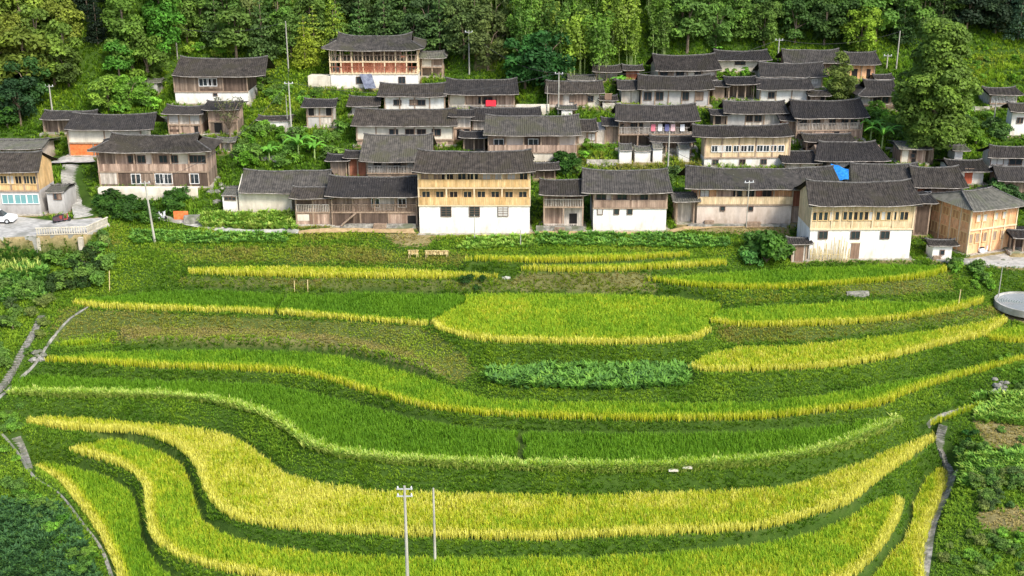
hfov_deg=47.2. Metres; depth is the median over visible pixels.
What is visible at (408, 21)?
broadleaf tree
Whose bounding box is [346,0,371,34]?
conifer tree
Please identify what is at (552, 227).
retaining wall
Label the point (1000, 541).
bush
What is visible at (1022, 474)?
bush
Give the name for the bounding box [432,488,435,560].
utility pole
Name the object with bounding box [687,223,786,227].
retaining wall
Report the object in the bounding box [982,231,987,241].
window
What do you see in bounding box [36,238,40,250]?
support pillar
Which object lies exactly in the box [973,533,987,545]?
bush
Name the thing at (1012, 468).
bush
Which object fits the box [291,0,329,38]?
broadleaf tree
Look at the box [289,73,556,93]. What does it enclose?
power cable
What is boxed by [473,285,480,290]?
bush
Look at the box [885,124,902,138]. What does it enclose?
bush
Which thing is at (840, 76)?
conical tree
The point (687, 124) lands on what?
window
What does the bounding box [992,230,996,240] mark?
window
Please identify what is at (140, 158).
window
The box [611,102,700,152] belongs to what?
house
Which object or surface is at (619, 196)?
window
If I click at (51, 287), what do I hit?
bush
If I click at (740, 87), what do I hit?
house
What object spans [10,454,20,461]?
bush
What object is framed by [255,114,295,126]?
house
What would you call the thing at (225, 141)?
house
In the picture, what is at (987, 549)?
bush
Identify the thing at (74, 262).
bush
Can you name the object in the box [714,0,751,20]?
broadleaf tree
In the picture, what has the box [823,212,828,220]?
window
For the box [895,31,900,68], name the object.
utility pole
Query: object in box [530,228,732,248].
herb strip
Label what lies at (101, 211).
bush
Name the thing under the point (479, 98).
window
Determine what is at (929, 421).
ditch path
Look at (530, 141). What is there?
window
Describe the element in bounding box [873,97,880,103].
window
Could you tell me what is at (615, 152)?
bush
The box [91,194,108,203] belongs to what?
bush
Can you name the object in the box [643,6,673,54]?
bamboo clump
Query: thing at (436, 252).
drying rack
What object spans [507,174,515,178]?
window
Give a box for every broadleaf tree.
[0,0,32,10]
[0,0,44,24]
[0,13,27,55]
[0,16,20,65]
[0,26,54,78]
[0,28,44,73]
[0,57,17,84]
[0,75,37,125]
[0,93,19,127]
[1,0,21,12]
[2,55,51,104]
[12,4,57,36]
[25,0,63,20]
[37,33,76,85]
[40,0,85,45]
[44,18,83,62]
[49,46,82,86]
[88,74,121,111]
[100,0,143,39]
[101,19,150,70]
[102,39,134,75]
[105,0,138,15]
[110,74,145,106]
[124,31,169,80]
[141,0,182,38]
[141,1,186,52]
[170,0,201,42]
[183,0,215,36]
[204,0,253,28]
[211,7,259,57]
[233,0,263,33]
[256,0,293,36]
[268,0,299,13]
[273,12,307,57]
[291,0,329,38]
[335,0,375,18]
[395,13,428,55]
[408,0,440,36]
[440,0,468,36]
[442,0,478,13]
[442,12,476,58]
[468,19,508,70]
[471,0,511,33]
[483,11,513,50]
[502,33,544,88]
[518,30,575,91]
[662,0,697,28]
[667,0,712,53]
[695,0,712,2]
[698,0,725,21]
[701,3,736,48]
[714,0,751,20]
[746,0,784,46]
[771,0,795,18]
[779,0,819,42]
[797,0,825,14]
[809,0,845,44]
[825,0,859,17]
[832,0,865,43]
[836,6,883,51]
[856,0,904,41]
[880,0,898,14]
[890,17,982,165]
[899,0,947,39]
[943,0,972,17]
[949,0,989,28]
[980,0,1017,34]
[992,0,1023,24]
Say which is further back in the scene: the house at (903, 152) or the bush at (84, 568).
the house at (903, 152)
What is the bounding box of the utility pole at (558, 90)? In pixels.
[555,72,562,113]
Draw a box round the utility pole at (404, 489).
[396,485,412,575]
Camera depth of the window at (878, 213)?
135.89 m
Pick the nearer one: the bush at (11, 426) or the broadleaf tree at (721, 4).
the bush at (11, 426)
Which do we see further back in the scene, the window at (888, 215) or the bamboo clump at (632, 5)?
the bamboo clump at (632, 5)
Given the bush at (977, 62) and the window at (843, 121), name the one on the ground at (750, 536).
the bush at (977, 62)
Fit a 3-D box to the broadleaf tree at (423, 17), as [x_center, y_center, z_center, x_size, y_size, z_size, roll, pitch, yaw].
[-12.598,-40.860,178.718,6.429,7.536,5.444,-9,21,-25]
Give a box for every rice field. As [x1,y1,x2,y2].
[10,373,899,467]
[26,413,936,541]
[35,461,174,575]
[44,348,1023,421]
[55,337,110,346]
[69,437,904,575]
[71,287,465,325]
[187,264,497,279]
[430,291,721,345]
[465,251,689,262]
[521,256,726,272]
[647,262,948,289]
[688,315,1007,372]
[708,295,983,327]
[872,467,949,575]
[930,399,988,425]
[986,324,1023,343]
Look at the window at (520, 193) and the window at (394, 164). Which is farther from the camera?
the window at (394, 164)
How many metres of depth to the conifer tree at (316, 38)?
176.54 m
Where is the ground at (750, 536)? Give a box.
[0,0,1023,575]
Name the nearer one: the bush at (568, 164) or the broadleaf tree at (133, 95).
the bush at (568, 164)
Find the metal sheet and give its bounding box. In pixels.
[173,211,187,219]
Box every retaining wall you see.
[25,236,37,252]
[98,186,199,199]
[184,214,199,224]
[308,74,330,89]
[341,223,415,228]
[516,104,548,114]
[536,225,583,230]
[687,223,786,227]
[846,290,868,296]
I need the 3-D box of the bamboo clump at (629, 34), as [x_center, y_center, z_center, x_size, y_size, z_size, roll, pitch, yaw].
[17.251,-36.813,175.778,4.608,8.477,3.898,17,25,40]
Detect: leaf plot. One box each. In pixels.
[954,445,1023,487]
[970,387,1023,425]
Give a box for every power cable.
[149,83,287,181]
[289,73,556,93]
[564,77,747,180]
[567,39,778,74]
[780,32,897,43]
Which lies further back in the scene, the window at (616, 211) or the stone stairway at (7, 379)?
the window at (616, 211)
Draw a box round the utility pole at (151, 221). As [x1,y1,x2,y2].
[140,181,155,243]
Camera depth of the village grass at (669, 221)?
167.90 m
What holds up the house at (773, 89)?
on the ground at (750, 536)
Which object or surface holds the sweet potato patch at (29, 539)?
on the ground at (750, 536)
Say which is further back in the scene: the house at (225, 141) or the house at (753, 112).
the house at (753, 112)
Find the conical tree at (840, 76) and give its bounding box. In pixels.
[822,51,857,99]
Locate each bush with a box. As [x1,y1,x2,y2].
[0,277,10,289]
[0,315,7,326]
[0,316,22,328]
[0,349,9,356]
[0,356,13,367]
[0,411,10,420]
[0,424,6,431]
[0,444,9,452]
[0,476,11,488]
[2,296,19,308]
[4,417,15,428]
[6,422,20,431]
[7,307,24,316]
[8,477,28,490]
[10,412,19,423]
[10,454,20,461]
[10,489,27,496]
[11,288,31,299]
[12,279,25,291]
[12,481,21,490]
[15,403,23,409]
[15,492,28,500]
[22,279,42,292]
[23,347,32,354]
[24,292,38,298]
[24,306,38,316]
[27,285,37,299]
[27,491,36,496]
[27,493,42,504]
[29,496,46,506]
[32,297,40,304]
[33,329,45,338]
[36,298,49,306]
[36,316,49,324]
[42,249,63,265]
[42,293,55,302]
[43,273,60,285]
[43,499,54,507]
[45,521,58,531]
[46,283,58,292]
[49,504,57,509]
[51,270,65,282]
[52,533,66,546]
[54,270,78,290]
[56,260,65,266]
[56,513,69,520]
[60,253,82,267]
[63,279,76,288]
[64,259,77,267]
[64,266,87,281]
[64,547,78,557]
[68,564,76,570]
[73,250,90,261]
[73,276,92,287]
[74,560,90,574]
[76,564,87,572]
[77,556,87,563]
[80,546,96,557]
[82,246,97,258]
[83,263,102,279]
[85,240,107,252]
[86,552,98,559]
[88,78,100,93]
[90,270,105,285]
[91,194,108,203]
[93,203,103,209]
[93,260,101,270]
[94,252,117,266]
[96,229,110,241]
[97,196,113,210]
[97,202,109,215]
[98,233,110,245]
[99,256,112,270]
[100,188,115,196]
[106,94,130,112]
[107,198,125,210]
[110,189,125,201]
[110,210,123,219]
[112,201,133,218]
[119,78,138,90]
[122,204,139,220]
[125,194,138,207]
[132,76,146,86]
[134,202,145,210]
[137,91,150,105]
[138,95,161,108]
[138,200,154,211]
[138,207,160,222]
[139,82,157,94]
[161,195,185,211]
[165,190,177,196]
[171,186,190,198]
[177,189,190,201]
[182,45,190,53]
[188,41,195,50]
[191,42,204,52]
[209,49,221,57]
[212,46,225,53]
[226,45,238,54]
[229,143,250,156]
[233,149,253,166]
[238,137,251,147]
[240,125,253,137]
[246,135,256,143]
[247,123,269,136]
[249,142,264,160]
[250,156,258,164]
[256,77,265,83]
[256,83,266,90]
[256,119,269,135]
[261,87,274,95]
[261,124,275,133]
[262,148,275,156]
[267,141,282,153]
[268,89,284,98]
[269,83,281,89]
[271,95,283,105]
[271,153,291,166]
[274,126,284,138]
[276,143,296,156]
[278,84,293,92]
[281,125,304,141]
[284,140,304,151]
[291,151,304,162]
[296,95,310,103]
[298,89,305,95]
[300,126,307,135]
[302,136,316,150]
[309,89,320,97]
[310,86,323,94]
[312,129,331,141]
[318,146,337,160]
[320,145,333,152]
[321,146,344,153]
[328,131,340,140]
[331,119,349,134]
[458,275,471,283]
[462,273,474,282]
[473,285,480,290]
[477,275,486,281]
[550,153,566,161]
[553,150,566,159]
[556,160,576,173]
[559,159,573,171]
[560,166,572,175]
[562,153,576,163]
[570,164,582,174]
[575,158,581,163]
[577,150,589,158]
[582,138,589,146]
[591,143,601,148]
[595,144,607,151]
[607,144,616,149]
[608,150,617,157]
[667,165,682,175]
[667,196,673,212]
[669,173,675,185]
[672,187,685,191]
[738,230,760,254]
[740,250,763,266]
[741,70,750,75]
[749,229,783,262]
[775,234,796,259]
[864,106,875,119]
[864,124,880,135]
[867,100,885,107]
[870,111,881,121]
[872,109,889,121]
[876,122,899,138]
[880,115,900,128]
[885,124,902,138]
[891,115,900,124]
[893,123,903,136]
[936,551,950,562]
[945,257,954,263]
[945,541,953,548]
[947,257,963,268]
[947,260,963,267]
[948,554,961,565]
[952,264,960,272]
[952,446,965,455]
[953,555,961,563]
[959,440,976,448]
[961,429,969,435]
[963,437,971,443]
[963,547,979,560]
[965,128,988,144]
[965,528,972,537]
[967,259,981,270]
[968,474,980,488]
[969,430,979,435]
[970,117,979,127]
[970,265,984,275]
[970,279,980,288]
[973,60,980,65]
[973,272,982,279]
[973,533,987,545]
[973,552,982,562]
[973,563,987,573]
[976,272,989,282]
[976,474,986,487]
[976,488,993,493]
[976,494,984,502]
[977,441,990,451]
[978,258,986,270]
[978,499,990,511]
[979,442,992,448]
[980,110,993,118]
[980,467,995,475]
[980,490,998,503]
[980,559,995,569]
[981,116,1001,127]
[982,278,994,285]
[982,467,995,474]
[984,474,1000,485]
[984,532,993,542]
[984,547,991,553]
[986,121,1010,135]
[986,283,995,289]
[987,177,1012,189]
[988,498,1000,510]
[990,128,1006,140]
[990,530,999,536]
[991,479,1007,490]
[991,534,998,543]
[993,354,1002,359]
[994,554,1001,562]
[995,125,1014,136]
[995,543,1011,551]
[996,488,1005,499]
[996,526,1007,536]
[996,537,1012,545]
[997,425,1006,432]
[998,467,1014,478]
[1001,189,1016,196]
[1003,185,1019,192]
[1004,547,1014,553]
[1005,501,1014,507]
[1006,466,1023,473]
[1006,477,1023,489]
[1008,473,1019,481]
[1008,543,1021,551]
[1009,191,1023,208]
[1011,54,1021,61]
[1011,75,1022,82]
[1012,443,1023,448]
[1012,531,1023,542]
[1014,383,1023,391]
[1014,549,1023,557]
[1015,470,1023,479]
[1015,562,1023,571]
[1016,561,1023,575]
[1017,435,1023,441]
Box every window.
[0,175,7,183]
[1,194,14,203]
[6,175,14,183]
[14,176,22,183]
[14,194,26,203]
[22,175,30,183]
[26,194,39,203]
[29,176,36,183]
[53,193,57,199]
[57,193,61,199]
[127,155,136,162]
[131,174,140,183]
[137,155,145,162]
[154,174,164,183]
[158,155,167,162]
[162,174,172,183]
[169,155,177,162]
[189,155,197,162]
[189,174,199,183]
[197,155,205,162]
[198,78,207,85]
[203,78,211,85]
[208,78,216,85]
[356,77,362,83]
[371,198,379,207]
[374,163,381,168]
[389,129,397,133]
[393,99,401,104]
[393,163,400,168]
[398,76,405,83]
[398,198,406,207]
[405,129,413,133]
[409,99,417,104]
[417,100,425,105]
[417,129,425,133]
[420,174,428,178]
[422,191,429,196]
[432,129,440,135]
[433,174,441,178]
[435,191,443,196]
[441,206,451,216]
[447,174,453,178]
[449,191,457,196]
[457,174,465,178]
[463,191,471,196]
[469,206,479,216]
[470,174,478,178]
[477,191,485,196]
[478,97,487,103]
[482,174,490,178]
[491,191,498,196]
[494,139,503,144]
[495,174,500,178]
[498,206,507,216]
[505,191,512,196]
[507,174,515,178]
[518,191,526,196]
[519,174,527,178]
[528,139,537,144]
[569,95,575,101]
[587,95,593,101]
[588,133,595,140]
[596,194,606,199]
[597,209,602,214]
[614,209,619,214]
[617,194,626,199]
[627,209,632,214]
[640,194,649,199]
[644,92,651,99]
[655,92,663,99]
[660,72,667,75]
[662,122,669,128]
[676,72,683,75]
[681,92,688,99]
[683,122,690,128]
[695,92,703,100]
[700,190,709,196]
[711,145,717,151]
[712,159,718,164]
[718,145,724,151]
[725,145,731,151]
[733,145,739,151]
[733,190,742,196]
[735,61,745,64]
[739,159,745,164]
[740,145,746,151]
[745,115,752,121]
[746,191,753,196]
[747,145,753,151]
[754,115,761,121]
[756,145,762,151]
[760,159,766,164]
[762,190,771,196]
[763,145,769,151]
[768,92,774,97]
[770,145,776,151]
[778,145,784,151]
[812,212,817,220]
[813,119,820,125]
[818,212,822,220]
[818,231,827,238]
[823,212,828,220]
[829,119,835,125]
[829,211,834,220]
[834,211,839,220]
[841,119,848,125]
[842,211,847,220]
[848,211,852,220]
[850,119,857,125]
[850,231,860,239]
[853,211,858,220]
[858,211,863,220]
[863,211,868,220]
[868,211,873,220]
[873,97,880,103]
[875,211,880,220]
[880,231,889,238]
[881,97,888,102]
[881,211,885,219]
[886,211,891,220]
[892,211,897,220]
[899,211,903,220]
[903,211,908,220]
[930,220,937,232]
[933,204,939,211]
[940,224,947,236]
[942,205,949,215]
[949,227,957,239]
[952,209,959,218]
[959,230,966,243]
[962,212,969,222]
[968,233,973,243]
[974,233,979,242]
[976,214,981,222]
[982,214,987,221]
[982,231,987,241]
[990,159,1003,164]
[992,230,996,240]
[993,212,998,220]
[1000,229,1005,239]
[1002,211,1007,218]
[1008,159,1022,164]
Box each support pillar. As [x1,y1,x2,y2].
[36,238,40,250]
[77,237,84,262]
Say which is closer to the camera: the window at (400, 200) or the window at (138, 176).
the window at (400, 200)
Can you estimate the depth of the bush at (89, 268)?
132.80 m
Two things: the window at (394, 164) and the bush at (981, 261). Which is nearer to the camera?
the bush at (981, 261)
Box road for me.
[0,217,109,240]
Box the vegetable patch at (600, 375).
[480,357,693,390]
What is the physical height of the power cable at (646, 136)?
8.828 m
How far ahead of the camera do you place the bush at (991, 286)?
132.79 m
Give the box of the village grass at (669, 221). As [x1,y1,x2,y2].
[0,0,1023,233]
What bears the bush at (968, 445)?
on the ground at (750, 536)
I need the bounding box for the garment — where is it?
[680,124,684,130]
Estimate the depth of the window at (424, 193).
140.77 m
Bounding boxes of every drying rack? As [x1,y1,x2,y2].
[408,250,418,258]
[425,250,448,258]
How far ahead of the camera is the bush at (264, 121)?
159.66 m
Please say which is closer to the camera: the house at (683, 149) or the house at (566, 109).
the house at (683, 149)
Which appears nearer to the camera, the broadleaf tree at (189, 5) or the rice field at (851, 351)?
the rice field at (851, 351)
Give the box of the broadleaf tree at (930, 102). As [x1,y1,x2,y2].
[890,17,982,165]
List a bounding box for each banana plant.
[259,144,281,161]
[278,134,318,152]
[300,140,325,158]
[612,75,626,79]
[855,118,885,139]
[865,125,902,147]
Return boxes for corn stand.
[0,240,41,274]
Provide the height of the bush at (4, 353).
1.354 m
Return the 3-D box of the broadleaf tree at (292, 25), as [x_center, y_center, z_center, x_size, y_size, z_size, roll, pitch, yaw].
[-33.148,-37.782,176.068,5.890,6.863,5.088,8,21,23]
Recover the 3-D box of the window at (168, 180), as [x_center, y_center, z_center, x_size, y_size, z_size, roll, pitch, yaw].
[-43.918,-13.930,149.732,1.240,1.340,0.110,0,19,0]
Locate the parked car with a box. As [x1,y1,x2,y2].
[0,209,17,223]
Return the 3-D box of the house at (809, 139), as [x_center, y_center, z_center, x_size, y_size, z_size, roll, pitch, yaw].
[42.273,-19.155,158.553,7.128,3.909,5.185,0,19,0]
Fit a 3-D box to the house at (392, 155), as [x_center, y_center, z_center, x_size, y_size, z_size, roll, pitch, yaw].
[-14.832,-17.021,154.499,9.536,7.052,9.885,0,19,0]
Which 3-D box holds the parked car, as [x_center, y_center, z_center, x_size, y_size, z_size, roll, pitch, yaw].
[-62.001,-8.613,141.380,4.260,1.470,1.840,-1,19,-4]
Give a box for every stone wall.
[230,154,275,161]
[587,159,618,165]
[603,102,620,108]
[969,106,989,111]
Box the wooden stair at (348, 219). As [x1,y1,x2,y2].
[341,212,356,226]
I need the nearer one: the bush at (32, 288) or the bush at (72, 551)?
the bush at (72, 551)
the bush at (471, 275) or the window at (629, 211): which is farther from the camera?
the window at (629, 211)
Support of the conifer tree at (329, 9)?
on the ground at (750, 536)
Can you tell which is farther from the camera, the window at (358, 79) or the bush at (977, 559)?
the window at (358, 79)
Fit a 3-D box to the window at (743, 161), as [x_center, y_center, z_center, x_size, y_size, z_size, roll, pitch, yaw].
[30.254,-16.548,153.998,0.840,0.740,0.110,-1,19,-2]
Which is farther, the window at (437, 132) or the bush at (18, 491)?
the window at (437, 132)
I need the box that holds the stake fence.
[810,236,849,261]
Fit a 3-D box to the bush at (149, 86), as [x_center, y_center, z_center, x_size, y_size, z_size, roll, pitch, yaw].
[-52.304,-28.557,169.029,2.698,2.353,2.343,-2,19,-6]
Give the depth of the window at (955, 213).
139.04 m
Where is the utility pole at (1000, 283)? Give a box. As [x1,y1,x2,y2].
[998,267,1002,297]
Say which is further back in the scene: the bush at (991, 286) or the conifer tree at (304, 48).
the conifer tree at (304, 48)
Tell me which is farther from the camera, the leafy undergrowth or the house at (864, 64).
the house at (864, 64)
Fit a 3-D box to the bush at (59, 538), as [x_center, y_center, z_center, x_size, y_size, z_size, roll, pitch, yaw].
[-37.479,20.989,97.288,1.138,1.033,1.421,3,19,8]
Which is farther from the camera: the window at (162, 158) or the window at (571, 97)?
the window at (571, 97)
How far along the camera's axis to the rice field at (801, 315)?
125.49 m
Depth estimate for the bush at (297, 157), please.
154.70 m
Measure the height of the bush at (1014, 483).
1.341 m
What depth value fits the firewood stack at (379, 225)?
141.84 m
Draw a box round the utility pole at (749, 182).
[744,180,753,227]
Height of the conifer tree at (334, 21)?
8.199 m
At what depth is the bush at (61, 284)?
131.75 m
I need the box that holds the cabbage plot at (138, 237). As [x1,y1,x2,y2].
[128,228,291,244]
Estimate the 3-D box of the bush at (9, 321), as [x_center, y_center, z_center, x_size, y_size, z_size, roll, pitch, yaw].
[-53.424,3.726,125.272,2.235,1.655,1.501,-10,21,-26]
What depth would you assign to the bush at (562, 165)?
151.76 m
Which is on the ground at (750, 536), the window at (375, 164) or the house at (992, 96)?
the house at (992, 96)
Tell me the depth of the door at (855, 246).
137.22 m
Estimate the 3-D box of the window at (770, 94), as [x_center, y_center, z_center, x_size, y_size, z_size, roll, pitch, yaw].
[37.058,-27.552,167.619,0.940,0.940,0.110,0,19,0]
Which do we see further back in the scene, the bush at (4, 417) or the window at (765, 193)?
the window at (765, 193)
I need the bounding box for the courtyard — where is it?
[929,253,1023,267]
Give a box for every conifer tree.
[57,0,88,4]
[72,0,103,20]
[82,0,109,43]
[141,0,159,16]
[193,0,231,48]
[242,0,282,59]
[289,14,318,68]
[298,4,325,52]
[306,0,329,16]
[317,6,349,57]
[322,0,348,26]
[322,0,356,17]
[322,2,349,53]
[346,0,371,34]
[366,0,388,27]
[369,0,400,34]
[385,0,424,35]
[390,0,421,9]
[412,0,440,13]
[412,0,460,55]
[456,0,488,47]
[729,0,758,39]
[741,0,771,18]
[887,0,921,44]
[891,0,918,22]
[913,0,945,25]
[930,0,955,21]
[1001,0,1023,40]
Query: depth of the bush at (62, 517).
99.53 m
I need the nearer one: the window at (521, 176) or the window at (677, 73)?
the window at (521, 176)
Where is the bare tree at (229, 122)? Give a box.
[214,96,243,136]
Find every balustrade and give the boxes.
[35,226,86,234]
[86,217,108,233]
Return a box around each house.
[0,137,60,156]
[0,150,58,215]
[39,109,101,135]
[44,183,76,213]
[64,111,165,156]
[87,132,222,188]
[142,77,165,92]
[161,103,208,135]
[172,55,275,106]
[201,100,248,135]
[216,136,239,151]
[221,185,238,211]
[234,168,333,214]
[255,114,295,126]
[288,185,334,225]
[300,97,339,127]
[321,31,426,89]
[324,152,350,175]
[324,174,421,230]
[342,149,370,175]
[346,94,383,115]
[350,106,457,146]
[358,132,436,176]
[376,82,446,108]
[412,148,535,234]
[416,49,448,81]
[443,77,518,108]
[448,107,475,139]
[458,130,487,150]
[469,106,541,129]
[483,113,581,161]
[532,161,559,178]
[538,177,588,230]
[544,79,604,113]
[556,103,577,114]
[567,73,595,80]
[577,118,607,144]
[578,167,672,231]
[592,64,621,80]
[598,93,618,105]
[599,116,623,142]
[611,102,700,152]
[614,79,639,102]
[617,142,632,163]
[620,63,644,78]
[633,144,651,162]
[635,73,714,107]
[645,52,722,75]
[646,134,696,159]
[650,142,662,162]
[669,191,700,224]
[676,142,690,161]
[677,164,839,226]
[686,122,793,167]
[705,107,730,124]
[710,49,772,76]
[710,80,730,97]
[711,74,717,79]
[718,99,789,124]
[719,75,759,100]
[753,61,827,88]
[755,76,814,102]
[775,48,844,72]
[776,111,802,131]
[779,150,822,167]
[784,235,813,261]
[786,97,869,146]
[790,190,799,221]
[795,178,923,261]
[798,132,856,149]
[802,139,890,167]
[806,89,831,99]
[842,50,881,79]
[843,161,918,183]
[850,78,894,110]
[871,73,894,79]
[886,140,932,165]
[908,164,969,205]
[912,191,938,234]
[920,237,959,258]
[924,186,1023,256]
[933,158,992,185]
[946,143,970,158]
[975,144,1023,173]
[977,85,1023,107]
[988,164,1023,193]
[1000,101,1023,136]
[1003,226,1023,254]
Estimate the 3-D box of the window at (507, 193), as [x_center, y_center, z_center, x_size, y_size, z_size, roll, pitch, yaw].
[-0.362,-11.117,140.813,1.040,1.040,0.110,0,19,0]
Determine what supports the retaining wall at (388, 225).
on the ground at (750, 536)
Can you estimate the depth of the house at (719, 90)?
168.78 m
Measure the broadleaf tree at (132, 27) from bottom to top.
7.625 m
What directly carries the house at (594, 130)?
on the ground at (750, 536)
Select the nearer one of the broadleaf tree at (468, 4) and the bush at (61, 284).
the bush at (61, 284)
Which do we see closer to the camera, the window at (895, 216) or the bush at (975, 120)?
the window at (895, 216)
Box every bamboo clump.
[496,0,513,13]
[505,8,535,55]
[508,0,541,39]
[512,0,533,21]
[532,0,570,73]
[536,0,559,15]
[542,1,560,47]
[557,9,595,75]
[563,0,591,59]
[565,0,585,24]
[581,10,617,79]
[589,0,603,22]
[598,0,629,46]
[608,0,641,44]
[612,14,641,64]
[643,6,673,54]
[649,0,670,39]
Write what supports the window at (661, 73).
in the house at (679, 65)
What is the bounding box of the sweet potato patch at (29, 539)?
[0,494,102,575]
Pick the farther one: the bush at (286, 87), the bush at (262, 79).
the bush at (262, 79)
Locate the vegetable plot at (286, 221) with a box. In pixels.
[198,208,297,229]
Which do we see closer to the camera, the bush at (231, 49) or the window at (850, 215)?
the window at (850, 215)
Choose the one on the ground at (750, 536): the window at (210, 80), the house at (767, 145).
the house at (767, 145)
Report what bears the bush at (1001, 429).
on the ground at (750, 536)
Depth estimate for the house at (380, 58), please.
171.09 m
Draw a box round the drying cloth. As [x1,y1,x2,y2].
[486,100,495,105]
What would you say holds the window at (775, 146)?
in the house at (767, 145)
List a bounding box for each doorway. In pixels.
[214,123,221,132]
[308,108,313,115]
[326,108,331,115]
[408,216,415,222]
[569,213,576,225]
[715,116,720,123]
[852,69,857,76]
[866,69,870,77]
[911,150,916,161]
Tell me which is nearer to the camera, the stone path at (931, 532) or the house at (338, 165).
the stone path at (931, 532)
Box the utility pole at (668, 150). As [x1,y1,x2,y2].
[667,131,669,170]
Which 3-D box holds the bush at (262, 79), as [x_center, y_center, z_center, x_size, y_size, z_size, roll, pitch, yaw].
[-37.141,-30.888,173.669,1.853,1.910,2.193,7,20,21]
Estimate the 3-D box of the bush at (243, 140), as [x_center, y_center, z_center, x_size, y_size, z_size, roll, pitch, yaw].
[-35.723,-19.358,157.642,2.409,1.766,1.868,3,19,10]
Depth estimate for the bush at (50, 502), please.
101.28 m
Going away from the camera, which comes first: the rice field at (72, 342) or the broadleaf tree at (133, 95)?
the rice field at (72, 342)
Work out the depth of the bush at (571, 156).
153.20 m
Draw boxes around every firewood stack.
[373,223,386,228]
[554,227,564,231]
[704,220,713,223]
[745,221,760,226]
[932,255,941,260]
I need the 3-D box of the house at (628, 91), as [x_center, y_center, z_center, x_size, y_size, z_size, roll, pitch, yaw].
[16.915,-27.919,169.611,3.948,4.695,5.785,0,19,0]
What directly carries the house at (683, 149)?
on the ground at (750, 536)
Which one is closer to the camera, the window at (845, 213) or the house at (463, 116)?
the window at (845, 213)
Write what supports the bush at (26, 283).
on the ground at (750, 536)
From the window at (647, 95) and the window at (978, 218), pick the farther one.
the window at (647, 95)
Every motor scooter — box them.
[52,212,65,222]
[57,213,70,221]
[157,211,166,219]
[978,245,988,252]
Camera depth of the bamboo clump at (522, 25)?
170.76 m
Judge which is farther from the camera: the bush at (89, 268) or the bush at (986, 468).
the bush at (89, 268)
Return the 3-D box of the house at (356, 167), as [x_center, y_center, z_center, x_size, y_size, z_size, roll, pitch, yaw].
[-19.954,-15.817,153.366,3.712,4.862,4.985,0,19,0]
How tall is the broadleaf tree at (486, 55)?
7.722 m
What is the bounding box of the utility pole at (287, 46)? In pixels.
[285,21,288,67]
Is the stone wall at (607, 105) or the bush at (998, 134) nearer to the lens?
the bush at (998, 134)
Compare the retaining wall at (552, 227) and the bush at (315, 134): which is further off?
the bush at (315, 134)
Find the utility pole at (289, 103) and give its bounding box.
[284,82,292,126]
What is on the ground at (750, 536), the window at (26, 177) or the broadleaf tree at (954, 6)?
the broadleaf tree at (954, 6)
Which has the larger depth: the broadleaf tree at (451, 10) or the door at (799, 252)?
the broadleaf tree at (451, 10)
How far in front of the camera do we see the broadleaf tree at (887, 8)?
181.75 m
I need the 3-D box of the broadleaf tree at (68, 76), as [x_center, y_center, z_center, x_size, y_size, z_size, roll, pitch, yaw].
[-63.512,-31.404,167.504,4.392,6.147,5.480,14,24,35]
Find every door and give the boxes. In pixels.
[309,208,317,223]
[605,93,612,102]
[794,245,804,260]
[850,242,860,258]
[964,168,973,183]
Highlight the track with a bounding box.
[0,299,99,397]
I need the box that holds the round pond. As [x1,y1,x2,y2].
[994,291,1023,317]
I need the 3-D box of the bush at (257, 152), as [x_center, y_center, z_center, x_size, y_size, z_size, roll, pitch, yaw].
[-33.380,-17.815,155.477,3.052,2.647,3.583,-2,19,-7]
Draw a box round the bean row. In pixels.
[3,384,903,473]
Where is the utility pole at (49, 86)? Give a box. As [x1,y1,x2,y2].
[45,85,53,109]
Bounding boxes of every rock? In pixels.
[28,357,36,362]
[992,383,1001,387]
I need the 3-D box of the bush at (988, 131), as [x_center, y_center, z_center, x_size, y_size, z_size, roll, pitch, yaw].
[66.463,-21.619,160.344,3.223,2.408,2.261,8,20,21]
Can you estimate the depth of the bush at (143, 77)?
169.48 m
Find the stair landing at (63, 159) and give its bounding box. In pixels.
[51,155,94,162]
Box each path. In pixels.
[2,433,112,575]
[162,215,298,232]
[299,226,772,233]
[918,469,957,575]
[927,384,1003,427]
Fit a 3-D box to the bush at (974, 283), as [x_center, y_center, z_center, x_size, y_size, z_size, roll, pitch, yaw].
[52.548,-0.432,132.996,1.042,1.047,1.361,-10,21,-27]
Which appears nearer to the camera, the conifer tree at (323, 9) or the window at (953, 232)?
the window at (953, 232)
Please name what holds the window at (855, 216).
in the house at (872, 220)
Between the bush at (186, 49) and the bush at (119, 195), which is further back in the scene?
the bush at (186, 49)
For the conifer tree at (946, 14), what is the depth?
181.01 m
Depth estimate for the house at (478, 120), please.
161.45 m
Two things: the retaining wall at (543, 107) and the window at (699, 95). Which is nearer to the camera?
the retaining wall at (543, 107)
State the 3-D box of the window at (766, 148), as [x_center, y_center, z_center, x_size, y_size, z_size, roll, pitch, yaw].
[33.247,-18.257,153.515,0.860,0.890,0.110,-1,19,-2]
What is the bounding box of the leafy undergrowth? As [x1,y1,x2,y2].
[0,240,50,302]
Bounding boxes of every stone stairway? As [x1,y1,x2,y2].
[0,315,44,392]
[12,436,32,468]
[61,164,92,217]
[935,424,953,473]
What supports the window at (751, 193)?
in the house at (721, 194)
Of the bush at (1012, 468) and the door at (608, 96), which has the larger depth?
the door at (608, 96)
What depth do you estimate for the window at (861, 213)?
135.84 m
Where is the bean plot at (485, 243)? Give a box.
[457,231,534,249]
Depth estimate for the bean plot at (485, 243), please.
138.85 m
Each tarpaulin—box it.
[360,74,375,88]
[831,164,848,179]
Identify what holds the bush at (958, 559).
on the ground at (750, 536)
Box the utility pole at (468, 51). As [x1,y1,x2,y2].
[465,30,472,73]
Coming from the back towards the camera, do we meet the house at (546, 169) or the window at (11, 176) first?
the house at (546, 169)
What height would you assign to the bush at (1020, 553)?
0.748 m
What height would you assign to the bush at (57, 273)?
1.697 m

